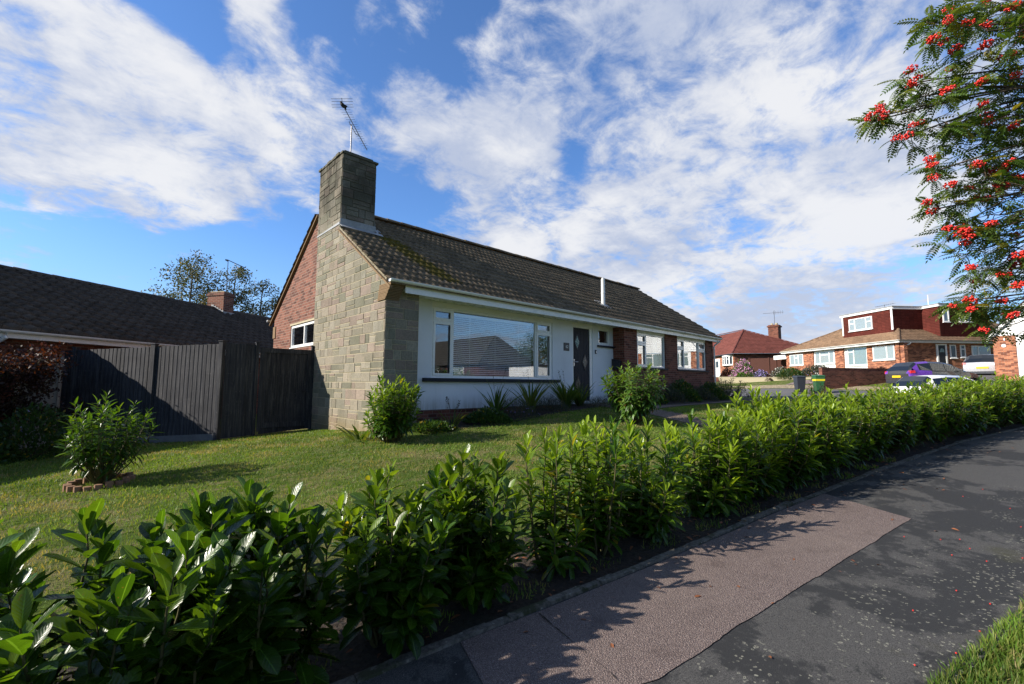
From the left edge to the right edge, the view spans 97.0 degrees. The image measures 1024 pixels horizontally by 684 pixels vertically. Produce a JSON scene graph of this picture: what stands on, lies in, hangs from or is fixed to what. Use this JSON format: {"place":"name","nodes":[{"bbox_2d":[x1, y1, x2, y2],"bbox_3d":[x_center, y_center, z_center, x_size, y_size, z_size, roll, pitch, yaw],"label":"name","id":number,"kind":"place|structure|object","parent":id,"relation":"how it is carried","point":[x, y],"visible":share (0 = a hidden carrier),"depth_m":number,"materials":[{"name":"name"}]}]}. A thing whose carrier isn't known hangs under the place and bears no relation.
{"place":"outdoors","nodes":[
{"label":"outdoors","id":0,"kind":"place"},
{"bbox_2d":[0,376,1023,683],"bbox_3d":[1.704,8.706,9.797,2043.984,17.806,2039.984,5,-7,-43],"label":"ground","id":1,"kind":"structure","parent":0,"point":[288,478],"depth_m":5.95,"materials":[{"name":"green plant"}]},
{"bbox_2d":[0,427,29,465],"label":"garden shrub","id":2,"kind":"object","parent":1,"relation":"on","point":[6,456],"visible":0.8,"depth_m":7.99,"materials":[{"name":"green plant"}]},
{"bbox_2d":[10,357,63,448],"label":"bush","id":3,"kind":"object","parent":1,"relation":"on","point":[54,398],"visible":0.19,"depth_m":10.20,"materials":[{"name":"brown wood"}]},
{"bbox_2d":[0,402,84,462],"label":"garden shrub","id":4,"kind":"object","parent":1,"relation":"on","point":[46,431],"visible":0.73,"depth_m":8.48,"materials":[{"name":"green plant"}]},
{"bbox_2d":[0,340,86,426],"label":"japanese maple","id":5,"kind":"object","parent":1,"relation":"on","point":[17,368],"visible":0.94,"depth_m":8.89,"materials":[{"name":"red plant"}]},
{"bbox_2d":[62,472,135,492],"bbox_3d":[-5.344,1.836,5.886,0.700,0.175,0.702,5,-7,-43],"label":"brick edging","id":6,"kind":"object","parent":1,"relation":"on","point":[69,486],"visible":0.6,"depth_m":5.73,"materials":[{"name":"brown brick"}]},
{"bbox_2d":[53,390,163,484],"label":"laurel bush","id":7,"kind":"object","parent":1,"relation":"on","point":[99,472],"visible":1,"depth_m":5.81,"materials":[{"name":"green plant"}]},
{"bbox_2d":[0,264,273,437],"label":"bungalow","id":8,"kind":"object","parent":1,"relation":"on","point":[40,307],"visible":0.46,"depth_m":12.66,"materials":[{"name":"tile"}]},
{"bbox_2d":[57,340,226,445],"bbox_3d":[-8.244,1.193,10.031,3.929,2.438,0.114,0,-5,6],"label":"board fence","id":9,"kind":"object","parent":1,"relation":"on","point":[178,389],"visible":0.83,"depth_m":9.99,"materials":[{"name":"grey wood"}]},
{"bbox_2d":[140,249,227,304],"bbox_3d":[-17.515,-0.826,24.166,4.020,8.381,4.142,5,-7,-43],"label":"birch tree","id":10,"kind":"object","parent":1,"relation":"on","point":[203,296],"visible":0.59,"depth_m":24.41,"materials":[{"name":"green plant"}]},
{"bbox_2d":[204,263,258,310],"bbox_3d":[-15.579,-0.599,25.282,3.073,7.983,3.148,5,-7,-43],"label":"birch tree","id":11,"kind":"object","parent":1,"relation":"on","point":[240,297],"visible":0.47,"depth_m":25.69,"materials":[{"name":"green plant"}]},
{"bbox_2d":[220,342,260,438],"bbox_3d":[-6.056,1.071,10.118,0.677,2.180,0.094,5,-7,-43],"label":"fence panel","id":12,"kind":"object","parent":1,"relation":"on","point":[239,399],"visible":0.92,"depth_m":10.10,"materials":[{"name":"grey wood"}]},
{"bbox_2d":[236,279,281,316],"bbox_3d":[-14.626,-0.157,26.146,3.358,7.152,3.285,5,-7,-43],"label":"birch tree","id":13,"kind":"object","parent":1,"relation":"on","point":[261,284],"visible":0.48,"depth_m":26.20,"materials":[{"name":"green plant"}]},
{"bbox_2d":[333,424,372,440],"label":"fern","id":14,"kind":"object","parent":1,"relation":"on","point":[357,436],"visible":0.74,"depth_m":7.86,"materials":[{"name":"green plant"}]},
{"bbox_2d":[360,371,424,442],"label":"laurel bush","id":15,"kind":"object","parent":1,"relation":"on","point":[390,423],"visible":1,"depth_m":7.57,"materials":[{"name":"green plant"}]},
{"bbox_2d":[266,150,722,432],"bbox_3d":[0.533,-0.597,16.456,15.100,6.930,7.893,5,-7,-43],"label":"bungalow","id":16,"kind":"object","parent":1,"relation":"on","point":[367,296],"visible":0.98,"depth_m":11.29,"materials":[{"name":"stone"}]},
{"bbox_2d":[256,346,314,433],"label":"side gate","id":17,"kind":"structure","parent":16,"relation":"attached to","point":[285,387],"depth_m":10.73,"materials":[{"name":"black paint"}]},
{"bbox_2d":[289,321,313,348],"bbox_3d":[-5.573,-0.174,12.107,0.110,0.630,1.895,5,-7,-43],"label":"window","id":18,"kind":"structure","parent":16,"relation":"in","point":[305,325],"depth_m":12.06,"materials":[{"name":"white plastic"}]},
{"bbox_2d":[332,98,366,151],"bbox_3d":[-4.056,-5.305,11.397,0.950,1.571,0.312,4,-6,-33],"label":"tv aerial","id":19,"kind":"object","parent":16,"relation":"attached to","point":[343,105],"visible":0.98,"depth_m":11.42,"materials":[{"name":"metal"}]},
{"bbox_2d":[422,306,559,382],"bbox_3d":[-0.349,0.164,11.231,4.379,1.657,0.290,5,-7,-43],"label":"window","id":20,"kind":"structure","parent":16,"relation":"in","point":[435,377],"depth_m":11.12,"materials":[{"name":"clear glass"}]},
{"bbox_2d":[597,329,614,347],"bbox_3d":[2.919,-0.105,14.285,0.840,0.570,0.170,5,-7,-43],"label":"window","id":21,"kind":"structure","parent":16,"relation":"in","point":[607,331],"depth_m":14.37,"materials":[{"name":"white plastic"}]},
{"bbox_2d":[637,333,667,369],"bbox_3d":[4.663,0.367,15.491,1.994,1.229,0.379,5,-7,-43],"label":"window","id":22,"kind":"structure","parent":16,"relation":"in","point":[643,343],"depth_m":15.71,"materials":[{"name":"white plastic"}]},
{"bbox_2d":[677,339,708,371],"bbox_3d":[6.855,0.566,17.542,2.549,1.229,0.379,5,-7,-43],"label":"window","id":23,"kind":"structure","parent":16,"relation":"in","point":[697,365],"depth_m":17.84,"materials":[{"name":"white plastic"}]},
{"bbox_2d":[429,405,599,430],"bbox_3d":[0.159,1.715,10.515,5.600,0.326,1.337,5,-7,-43],"label":"flowerbed","id":24,"kind":"object","parent":1,"relation":"on","point":[461,424],"visible":0.38,"depth_m":10.55,"materials":[{"name":"soil"}]},
{"bbox_2d":[408,417,457,433],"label":"garden shrub","id":25,"kind":"object","parent":24,"relation":"on","point":[424,425],"visible":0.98,"depth_m":8.49,"materials":[{"name":"green plant"}]},
{"bbox_2d":[438,396,470,425],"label":"montbretia clump","id":26,"kind":"object","parent":24,"relation":"on","point":[456,418],"visible":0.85,"depth_m":9.11,"materials":[{"name":"green plant"}]},
{"bbox_2d":[462,406,515,423],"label":"lavender bush","id":27,"kind":"object","parent":24,"relation":"on","point":[486,414],"visible":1,"depth_m":9.40,"materials":[{"name":"green plant"}]},
{"bbox_2d":[482,370,526,410],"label":"montbretia clump","id":28,"kind":"object","parent":24,"relation":"on","point":[497,403],"visible":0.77,"depth_m":10.05,"materials":[{"name":"green plant"}]},
{"bbox_2d":[500,396,540,418],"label":"lavender bush","id":29,"kind":"object","parent":24,"relation":"on","point":[521,409],"visible":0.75,"depth_m":10.27,"materials":[{"name":"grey plant"}]},
{"bbox_2d":[504,369,551,412],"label":"montbretia clump","id":30,"kind":"object","parent":24,"relation":"on","point":[531,398],"visible":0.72,"depth_m":10.86,"materials":[{"name":"green plant"}]},
{"bbox_2d":[534,394,571,411],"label":"lavender bush","id":31,"kind":"object","parent":24,"relation":"on","point":[560,405],"visible":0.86,"depth_m":11.14,"materials":[{"name":"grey plant"}]},
{"bbox_2d":[544,371,587,407],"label":"montbretia clump","id":32,"kind":"object","parent":24,"relation":"on","point":[568,396],"visible":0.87,"depth_m":11.78,"materials":[{"name":"green plant"}]},
{"bbox_2d":[566,373,594,405],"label":"montbretia clump","id":33,"kind":"object","parent":24,"relation":"on","point":[579,400],"visible":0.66,"depth_m":12.35,"materials":[{"name":"green plant"}]},
{"bbox_2d":[578,394,611,406],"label":"lavender bush","id":34,"kind":"object","parent":24,"relation":"on","point":[598,402],"visible":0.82,"depth_m":12.20,"materials":[{"name":"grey plant"}]},
{"bbox_2d":[599,360,668,424],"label":"photinia bush","id":35,"kind":"object","parent":1,"relation":"on","point":[635,407],"visible":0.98,"depth_m":9.32,"materials":[{"name":"green plant"}]},
{"bbox_2d":[331,426,1023,683],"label":"kerb","id":36,"kind":"structure","parent":1,"relation":"on","point":[391,664],"depth_m":3.02,"materials":[{"name":"concrete"}]},
{"bbox_2d":[657,398,759,404],"bbox_3d":[6.609,2.064,15.910,8.400,0.066,1.700,5,-7,-43],"label":"flowerbed","id":37,"kind":"object","parent":1,"relation":"on","point":[677,402],"visible":0.26,"depth_m":14.88,"materials":[{"name":"soil"}]},
{"bbox_2d":[634,383,669,403],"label":"lavender bush","id":38,"kind":"object","parent":37,"relation":"on","point":[665,401],"visible":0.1,"depth_m":13.54,"materials":[{"name":"green plant"}]},
{"bbox_2d":[657,381,688,402],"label":"lavender bush","id":39,"kind":"object","parent":37,"relation":"on","point":[681,397],"visible":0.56,"depth_m":14.39,"materials":[{"name":"green plant"}]},
{"bbox_2d":[664,378,702,401],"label":"lavender bush","id":40,"kind":"object","parent":37,"relation":"on","point":[691,391],"visible":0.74,"depth_m":15.18,"materials":[{"name":"green plant"}]},
{"bbox_2d":[684,386,718,400],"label":"lavender bush","id":41,"kind":"object","parent":37,"relation":"on","point":[705,393],"visible":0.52,"depth_m":15.90,"materials":[{"name":"green plant"}]},
{"bbox_2d":[696,381,729,399],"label":"lavender bush","id":42,"kind":"object","parent":37,"relation":"on","point":[716,390],"visible":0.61,"depth_m":16.63,"materials":[{"name":"green plant"}]},
{"bbox_2d":[710,379,741,399],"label":"lavender bush","id":43,"kind":"object","parent":37,"relation":"on","point":[726,392],"visible":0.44,"depth_m":17.44,"materials":[{"name":"green plant"}]},
{"bbox_2d":[715,377,746,397],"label":"euphorbia bush","id":44,"kind":"object","parent":37,"relation":"on","point":[738,386],"visible":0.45,"depth_m":18.51,"materials":[{"name":"green plant"}]},
{"bbox_2d":[719,367,731,376],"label":"garden shrub","id":45,"kind":"object","parent":1,"relation":"on","point":[724,373],"visible":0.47,"depth_m":40.38,"materials":[{"name":"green plant"}]},
{"bbox_2d":[729,358,754,376],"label":"flowering shrub","id":46,"kind":"object","parent":1,"relation":"on","point":[747,368],"visible":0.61,"depth_m":38.89,"materials":[{"name":"pink plant"}]},
{"bbox_2d":[713,323,797,376],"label":"bungalow","id":47,"kind":"object","parent":1,"relation":"on","point":[772,344],"visible":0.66,"depth_m":51.67,"materials":[{"name":"red brick"}]},
{"bbox_2d":[722,355,732,365],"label":"bow window","id":48,"kind":"structure","parent":47,"relation":"in","point":[727,359],"depth_m":50.95,"materials":[{"name":"white glass"}]},
{"bbox_2d":[754,370,768,376],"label":"aster clump","id":49,"kind":"object","parent":1,"relation":"on","point":[760,373],"visible":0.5,"depth_m":36.20,"materials":[{"name":"purple plant"}]},
{"bbox_2d":[718,377,811,383],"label":"garden wall","id":50,"kind":"structure","parent":1,"relation":"on","point":[749,379],"depth_m":35.31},
{"bbox_2d":[749,357,786,375],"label":"board fence","id":51,"kind":"object","parent":1,"relation":"on","point":[768,364],"visible":0.3,"depth_m":47.06,"materials":[{"name":"brown wood"}]},
{"bbox_2d":[770,366,792,376],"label":"aster clump","id":52,"kind":"object","parent":1,"relation":"on","point":[774,372],"visible":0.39,"depth_m":35.61,"materials":[{"name":"grey plant"}]},
{"bbox_2d":[775,367,793,379],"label":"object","id":53,"kind":"object","parent":1,"relation":"on","point":[783,373],"depth_m":34.06,"materials":[{"name":"green plant"}]},
{"bbox_2d":[786,366,806,376],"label":"garden shrub","id":54,"kind":"object","parent":1,"relation":"on","point":[795,371],"visible":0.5,"depth_m":37.91,"materials":[{"name":"green plant"}]},
{"bbox_2d":[729,385,888,390],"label":"verge","id":55,"kind":"structure","parent":1,"relation":"on","point":[806,386],"depth_m":29.14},
{"bbox_2d":[796,364,828,375],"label":"garden shrub","id":56,"kind":"object","parent":1,"relation":"on","point":[812,370],"visible":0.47,"depth_m":37.63,"materials":[{"name":"green plant"}]},
{"bbox_2d":[818,368,888,389],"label":"garden wall","id":57,"kind":"structure","parent":1,"relation":"on","point":[836,378],"depth_m":26.81,"materials":[{"name":"brick"}]},
{"bbox_2d":[780,303,997,375],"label":"chalet house","id":58,"kind":"structure","parent":1,"relation":"on","point":[888,336],"depth_m":34.16,"materials":[{"name":"orange brick"}]},
{"bbox_2d":[789,354,803,365],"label":"window","id":59,"kind":"structure","parent":58,"relation":"in","point":[797,359],"depth_m":42.61,"materials":[{"name":"white glass"}]},
{"bbox_2d":[814,350,834,364],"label":"window","id":60,"kind":"structure","parent":58,"relation":"in","point":[824,357],"depth_m":39.37,"materials":[{"name":"white glass"}]},
{"bbox_2d":[847,346,867,366],"bbox_3d":[27.402,1.165,35.971,0.110,1.500,1.980,1,-5,-4],"label":"window","id":61,"kind":"structure","parent":58,"relation":"in","point":[857,356],"depth_m":35.99,"materials":[{"name":"white glass"}]},
{"bbox_2d":[848,316,872,331],"bbox_3d":[28.387,-1.440,36.965,0.110,1.060,2.350,1,-5,-4],"label":"window","id":62,"kind":"structure","parent":58,"relation":"in","point":[864,323],"depth_m":36.91,"materials":[{"name":"white glass"}]},
{"bbox_2d":[872,345,895,360],"bbox_3d":[27.491,0.836,33.551,0.110,1.090,1.900,1,-5,-4],"label":"window","id":63,"kind":"structure","parent":58,"relation":"in","point":[880,353],"depth_m":33.50,"materials":[{"name":"white glass"}]},
{"bbox_2d":[942,310,950,322],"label":"window","id":64,"kind":"structure","parent":58,"relation":"in","point":[945,316],"depth_m":33.03,"materials":[{"name":"white glass"}]},
{"bbox_2d":[949,345,957,358],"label":"window","id":65,"kind":"structure","parent":58,"relation":"in","point":[953,354],"depth_m":32.52,"materials":[{"name":"white glass"}]},
{"bbox_2d":[959,345,965,357],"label":"window","id":66,"kind":"structure","parent":58,"relation":"in","point":[962,347],"depth_m":32.58,"materials":[{"name":"white glass"}]},
{"bbox_2d":[971,346,990,354],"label":"window","id":67,"kind":"structure","parent":58,"relation":"in","point":[976,350],"depth_m":32.70,"materials":[{"name":"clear glass"}]},
{"bbox_2d":[846,0,1023,351],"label":"rowan tree","id":68,"kind":"object","parent":1,"relation":"on","point":[957,131],"visible":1,"depth_m":2.73,"materials":[{"name":"green plant"}]},
{"bbox_2d":[985,300,1023,379],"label":"house","id":69,"kind":"structure","parent":1,"relation":"on","point":[1008,358],"depth_m":24.20,"materials":[{"name":"orange brick"}]},
{"bbox_2d":[0,0,1023,354],"label":"sky","id":70,"kind":"structure","parent":0,"point":[704,158],"materials":[{"name":"blue"}]},
{"bbox_2d":[58,423,1023,683],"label":"soil","id":71,"kind":"structure","parent":0,"point":[362,655],"depth_m":3.32,"materials":[{"name":"brown soil"}]},
{"bbox_2d":[0,519,124,683],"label":"laurel bush","id":72,"kind":"object","parent":71,"relation":"on","point":[21,544],"visible":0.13,"depth_m":1.94,"materials":[{"name":"green plant"}]},
{"bbox_2d":[0,487,259,683],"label":"laurel bush","id":73,"kind":"object","parent":71,"relation":"on","point":[122,646],"visible":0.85,"depth_m":1.69,"materials":[{"name":"green plant"}]},
{"bbox_2d":[85,476,359,683],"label":"laurel bush","id":74,"kind":"object","parent":71,"relation":"on","point":[277,612],"visible":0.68,"depth_m":2.08,"materials":[{"name":"green plant"}]},
{"bbox_2d":[322,459,470,659],"bbox_3d":[-0.711,1.212,2.671,0.816,1.026,0.941,5,-7,-43],"label":"laurel bush","id":75,"kind":"object","parent":71,"relation":"on","point":[392,570],"visible":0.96,"depth_m":2.47,"materials":[{"name":"green plant"}]},
{"bbox_2d":[420,443,530,614],"bbox_3d":[-0.287,1.207,3.021,0.858,1.038,0.831,5,-7,-43],"label":"laurel bush","id":76,"kind":"object","parent":71,"relation":"on","point":[482,577],"visible":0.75,"depth_m":2.90,"materials":[{"name":"green plant"}]},
{"bbox_2d":[515,425,597,581],"bbox_3d":[0.311,1.207,3.479,0.680,1.159,0.659,5,-7,-43],"label":"laurel bush","id":77,"kind":"object","parent":71,"relation":"on","point":[552,556],"visible":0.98,"depth_m":3.42,"materials":[{"name":"green plant"}]},
{"bbox_2d":[557,415,642,555],"bbox_3d":[0.730,1.201,3.773,0.684,1.186,0.710,5,-7,-43],"label":"laurel bush","id":78,"kind":"object","parent":71,"relation":"on","point":[598,506],"visible":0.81,"depth_m":3.71,"materials":[{"name":"green plant"}]},
{"bbox_2d":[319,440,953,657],"bbox_3d":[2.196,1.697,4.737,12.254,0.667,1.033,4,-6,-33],"label":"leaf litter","id":79,"kind":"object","parent":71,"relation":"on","point":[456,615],"visible":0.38,"depth_m":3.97,"materials":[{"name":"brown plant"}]},
{"bbox_2d":[583,416,693,545],"bbox_3d":[1.124,1.281,4.149,1.002,1.183,0.988,-2,-6,19],"label":"laurel bush","id":80,"kind":"object","parent":71,"relation":"on","point":[656,519],"visible":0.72,"depth_m":3.90,"materials":[{"name":"green plant"}]},
{"bbox_2d":[652,408,762,518],"bbox_3d":[1.994,1.257,4.695,1.131,1.140,0.921,5,-7,-43],"label":"laurel bush","id":81,"kind":"object","parent":71,"relation":"on","point":[714,491],"visible":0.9,"depth_m":4.53,"materials":[{"name":"green plant"}]},
{"bbox_2d":[694,403,790,504],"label":"laurel bush","id":82,"kind":"object","parent":71,"relation":"on","point":[768,465],"visible":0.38,"depth_m":4.91,"materials":[{"name":"green plant"}]},
{"bbox_2d":[725,384,827,493],"bbox_3d":[3.164,1.164,5.560,0.993,1.288,1.230,1,-5,-13],"label":"laurel bush","id":83,"kind":"object","parent":71,"relation":"on","point":[806,452],"visible":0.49,"depth_m":5.28,"materials":[{"name":"green plant"}]},
{"bbox_2d":[745,389,860,481],"bbox_3d":[3.747,1.226,5.893,1.068,1.230,1.263,5,-7,-43],"label":"laurel bush","id":84,"kind":"object","parent":71,"relation":"on","point":[826,456],"visible":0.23,"depth_m":5.57,"materials":[{"name":"green plant"}]},
{"bbox_2d":[782,388,884,468],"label":"laurel bush","id":85,"kind":"object","parent":71,"relation":"on","point":[861,441],"visible":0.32,"depth_m":6.09,"materials":[{"name":"green plant"}]},
{"bbox_2d":[807,382,906,460],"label":"laurel bush","id":86,"kind":"object","parent":71,"relation":"on","point":[885,435],"visible":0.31,"depth_m":6.43,"materials":[{"name":"green plant"}]},
{"bbox_2d":[833,383,925,455],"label":"laurel bush","id":87,"kind":"object","parent":71,"relation":"on","point":[909,432],"visible":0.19,"depth_m":6.90,"materials":[{"name":"green plant"}]},
{"bbox_2d":[880,386,946,446],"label":"laurel bush","id":88,"kind":"object","parent":71,"relation":"on","point":[930,421],"visible":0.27,"depth_m":7.32,"materials":[{"name":"green plant"}]},
{"bbox_2d":[887,378,979,441],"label":"laurel bush","id":89,"kind":"object","parent":71,"relation":"on","point":[952,424],"visible":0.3,"depth_m":7.71,"materials":[{"name":"green plant"}]},
{"bbox_2d":[900,376,998,435],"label":"laurel bush","id":90,"kind":"object","parent":71,"relation":"on","point":[978,414],"visible":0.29,"depth_m":8.19,"materials":[{"name":"green plant"}]},
{"bbox_2d":[949,377,1016,430],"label":"laurel bush","id":91,"kind":"object","parent":71,"relation":"on","point":[995,390],"visible":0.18,"depth_m":8.62,"materials":[{"name":"green plant"}]},
{"bbox_2d":[954,370,1023,426],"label":"laurel bush","id":92,"kind":"object","parent":71,"relation":"on","point":[1018,407],"visible":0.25,"depth_m":9.05,"materials":[{"name":"green plant"}]},
{"bbox_2d":[975,376,1023,422],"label":"laurel bush","id":93,"kind":"object","parent":71,"relation":"on","point":[1022,379],"visible":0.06,"depth_m":9.58,"materials":[{"name":"green plant"}]},
{"bbox_2d":[586,403,751,431],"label":"garden path","id":94,"kind":"structure","parent":0,"point":[682,417],"depth_m":10.61,"materials":[{"name":"grey concrete"}]},
{"bbox_2d":[356,428,1023,683],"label":"pavement","id":95,"kind":"structure","parent":0,"point":[847,620],"depth_m":2.90,"materials":[{"name":"grey asphalt"}]},
{"bbox_2d":[461,493,910,683],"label":"pavement patch","id":96,"kind":"object","parent":95,"relation":"on","point":[645,625],"visible":1,"depth_m":2.86,"materials":[{"name":"asphalt"}]},
{"bbox_2d":[523,451,1002,657],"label":"fallen leaves","id":97,"kind":"object","parent":95,"relation":"on","point":[611,645],"visible":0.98,"depth_m":3.51,"materials":[{"name":"brown plant"}]},
{"bbox_2d":[655,399,773,408],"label":"garden path","id":98,"kind":"structure","parent":0,"point":[662,406],"depth_m":13.62,"materials":[{"name":"grey concrete"}]},
{"bbox_2d":[729,389,885,399],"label":"road","id":99,"kind":"structure","parent":0,"point":[786,392],"depth_m":25.65,"materials":[{"name":"grey asphalt"}]},
{"bbox_2d":[793,376,805,392],"bbox_3d":[16.025,2.379,25.264,0.490,1.001,0.600,-1,-5,8],"label":"wheeled bin","id":100,"kind":"object","parent":99,"relation":"on","point":[799,382],"visible":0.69,"depth_m":25.04,"materials":[{"name":"plastic"}]},
{"bbox_2d":[807,379,827,397],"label":"garden shrub","id":101,"kind":"object","parent":99,"relation":"on","point":[823,388],"visible":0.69,"depth_m":22.30,"materials":[{"name":"green plant"}]},
{"bbox_2d":[811,375,824,391],"bbox_3d":[16.791,2.301,24.821,0.490,1.001,0.600,-1,-5,14],"label":"wheeled bin","id":102,"kind":"object","parent":99,"relation":"on","point":[818,378],"visible":0.73,"depth_m":24.62,"materials":[{"name":"green plastic"}]},
{"bbox_2d":[891,375,973,393],"bbox_3d":[19.474,2.240,20.307,4.055,1.520,2.094,1,-5,-6],"label":"parked car","id":103,"kind":"object","parent":99,"relation":"on","point":[936,379],"visible":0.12,"depth_m":19.77,"materials":[{"name":"white metal"}]},
{"bbox_2d":[884,374,1014,391],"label":"driveway","id":104,"kind":"structure","parent":0,"point":[989,376],"depth_m":25.95,"materials":[{"name":"grey concrete"}]},
{"bbox_2d":[885,361,978,383],"bbox_3d":[23.391,1.854,25.284,4.055,1.520,2.094,0,-5,-2],"label":"parked car","id":105,"kind":"object","parent":104,"relation":"on","point":[895,373],"visible":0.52,"depth_m":24.56,"materials":[{"name":"purple metal"}]},
{"bbox_2d":[962,354,994,373],"bbox_3d":[29.774,1.573,28.441,4.055,1.520,2.094,4,-7,-38],"label":"parked car","id":106,"kind":"object","parent":104,"relation":"on","point":[981,364],"visible":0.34,"depth_m":27.35,"materials":[{"name":"silver metal"}]},
{"bbox_2d":[920,591,1023,683],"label":"verge grass","id":107,"kind":"structure","parent":0,"point":[1002,653],"depth_m":2.27,"materials":[{"name":"green plant"}]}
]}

